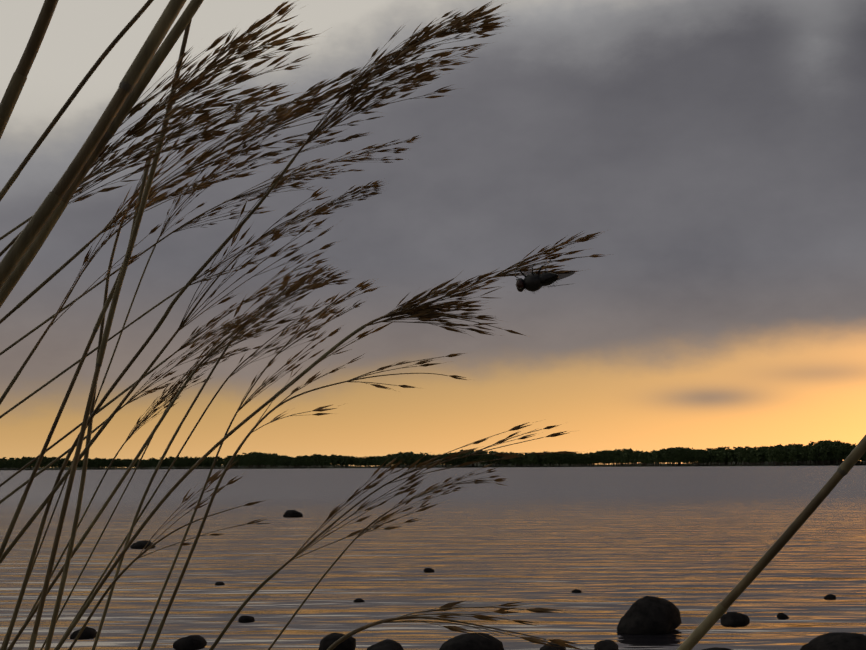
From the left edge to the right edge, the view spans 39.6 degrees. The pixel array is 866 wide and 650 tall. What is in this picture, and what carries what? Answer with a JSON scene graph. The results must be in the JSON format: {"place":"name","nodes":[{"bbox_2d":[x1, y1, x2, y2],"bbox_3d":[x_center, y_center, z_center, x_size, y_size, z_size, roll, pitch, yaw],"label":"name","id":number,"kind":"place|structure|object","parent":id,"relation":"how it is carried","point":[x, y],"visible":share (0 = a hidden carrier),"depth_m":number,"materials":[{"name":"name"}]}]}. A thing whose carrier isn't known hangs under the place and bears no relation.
{"place":"outdoors","nodes":[
{"label":"outdoors","id":0,"kind":"place"},
{"bbox_2d":[0,460,864,469],"bbox_3d":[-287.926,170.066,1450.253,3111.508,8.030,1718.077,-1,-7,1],"label":"shore land","id":1,"kind":"structure","parent":0,"point":[766,463],"depth_m":1314.17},
{"bbox_2d":[0,440,865,469],"bbox_3d":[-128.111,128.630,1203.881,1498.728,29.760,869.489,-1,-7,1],"label":"trees","id":2,"kind":"object","parent":1,"relation":"on","point":[823,452],"visible":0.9,"depth_m":1287.48,"materials":[{"name":"green plant"}]},
{"bbox_2d":[0,465,865,649],"bbox_3d":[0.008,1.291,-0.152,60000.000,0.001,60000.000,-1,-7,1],"label":"sea water","id":3,"kind":"structure","parent":0,"point":[693,544],"depth_m":17.58,"materials":[{"name":"grey liquid"}]},
{"bbox_2d":[70,627,96,639],"bbox_3d":[-2.701,2.389,9.304,0.212,0.116,0.225,-1,-7,1],"label":"rock","id":4,"kind":"object","parent":3,"relation":"on","point":[89,633],"visible":0.75,"depth_m":9.23,"materials":[{"name":"black stone"}]},
{"bbox_2d":[130,540,154,548],"bbox_3d":[-4.742,3.605,19.646,0.421,0.165,0.428,-1,-7,1],"label":"rock","id":5,"kind":"object","parent":3,"relation":"on","point":[139,544],"visible":0.69,"depth_m":19.52,"materials":[{"name":"black stone"}]},
{"bbox_2d":[173,635,206,649],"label":"rock","id":6,"kind":"object","parent":3,"relation":"on","point":[194,642],"visible":0.98,"depth_m":8.64,"materials":[{"name":"black stone"}]},
{"bbox_2d":[215,582,224,585],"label":"rock","id":7,"kind":"object","parent":3,"relation":"on","point":[219,583],"visible":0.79,"depth_m":13.37,"materials":[{"name":"black stone"}]},
{"bbox_2d":[238,615,254,622],"bbox_3d":[-1.580,2.501,10.201,0.142,0.071,0.147,3,-7,-25],"label":"rock","id":8,"kind":"object","parent":3,"relation":"on","point":[245,619],"visible":0.77,"depth_m":10.16,"materials":[{"name":"black stone"}]},
{"bbox_2d":[283,510,302,517],"bbox_3d":[-3.655,4.975,31.562,0.528,0.254,0.563,-1,-7,1],"label":"rock","id":9,"kind":"object","parent":3,"relation":"on","point":[292,514],"visible":0.73,"depth_m":31.34,"materials":[{"name":"black stone"}]},
{"bbox_2d":[318,633,355,649],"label":"rock","id":10,"kind":"object","parent":3,"relation":"on","point":[329,640],"visible":0.9,"depth_m":8.50,"materials":[{"name":"black stone"}]},
{"bbox_2d":[353,598,364,602],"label":"rock","id":11,"kind":"object","parent":3,"relation":"on","point":[358,600],"visible":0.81,"depth_m":11.61,"materials":[{"name":"black stone"}]},
{"bbox_2d":[367,639,402,649],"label":"rock","id":12,"kind":"object","parent":3,"relation":"on","point":[387,644],"visible":1,"depth_m":8.18,"materials":[{"name":"black stone"}]},
{"bbox_2d":[424,568,434,572],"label":"rock","id":13,"kind":"object","parent":3,"relation":"on","point":[428,570],"visible":0.83,"depth_m":14.83,"materials":[{"name":"black stone"}]},
{"bbox_2d":[439,632,503,649],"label":"rock","id":14,"kind":"object","parent":3,"relation":"in","point":[471,641],"visible":0.98,"depth_m":8.15,"materials":[{"name":"black stone"}]},
{"bbox_2d":[540,642,565,649],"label":"rock","id":15,"kind":"object","parent":3,"relation":"on","point":[545,647],"visible":0.6,"depth_m":8.21,"materials":[{"name":"black stone"}]},
{"bbox_2d":[572,589,581,592],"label":"rock","id":16,"kind":"object","parent":3,"relation":"on","point":[576,591],"visible":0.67,"depth_m":12.36,"materials":[{"name":"black stone"}]},
{"bbox_2d":[594,640,618,649],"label":"rock","id":17,"kind":"object","parent":3,"relation":"on","point":[606,645],"visible":1,"depth_m":8.42,"materials":[{"name":"black stone"}]},
{"bbox_2d":[617,596,681,633],"bbox_3d":[1.713,2.330,9.538,0.534,0.359,0.481,-1,-7,1],"label":"rock","id":18,"kind":"object","parent":3,"relation":"on","point":[649,615],"visible":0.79,"depth_m":9.40,"materials":[{"name":"black stone"}]},
{"bbox_2d":[702,647,732,649],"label":"rock","id":19,"kind":"object","parent":3,"relation":"on","point":[715,648],"visible":1,"depth_m":8.04,"materials":[{"name":"black stone"}]},
{"bbox_2d":[720,612,749,626],"bbox_3d":[2.460,2.412,9.786,0.226,0.155,0.252,-1,-7,1],"label":"rock","id":20,"kind":"object","parent":3,"relation":"on","point":[732,619],"visible":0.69,"depth_m":9.72,"materials":[{"name":"black stone"}]},
{"bbox_2d":[777,613,788,619],"bbox_3d":[2.964,2.473,10.189,0.106,0.073,0.094,-1,-7,1],"label":"rock","id":21,"kind":"object","parent":3,"relation":"on","point":[781,616],"visible":0.77,"depth_m":10.16,"materials":[{"name":"black stone"}]},
{"bbox_2d":[823,594,835,599],"bbox_3d":[3.836,2.634,11.623,0.104,0.070,0.130,-7,-9,43],"label":"rock","id":22,"kind":"object","parent":3,"relation":"on","point":[830,597],"visible":0.79,"depth_m":11.59,"materials":[{"name":"black stone"}]},
{"bbox_2d":[800,632,865,649],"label":"rock","id":23,"kind":"object","parent":3,"relation":"in","point":[840,641],"visible":1,"depth_m":8.05,"materials":[{"name":"black stone"}]},
{"bbox_2d":[0,0,865,649],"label":"reeds","id":24,"kind":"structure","parent":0,"point":[24,244],"depth_m":0.22,"materials":[{"name":"plant"}]},
{"bbox_2d":[514,260,574,291],"bbox_3d":[0.020,-0.009,0.218,0.011,0.006,0.005,-1,-7,1],"label":"fly","id":25,"kind":"object","parent":24,"relation":"attached to","point":[532,282],"visible":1,"depth_m":0.22,"materials":[{"name":"black"}]},
{"bbox_2d":[0,0,865,467],"label":"sky","id":26,"kind":"structure","parent":0,"point":[717,148],"materials":[{"name":"grey"}]}
]}

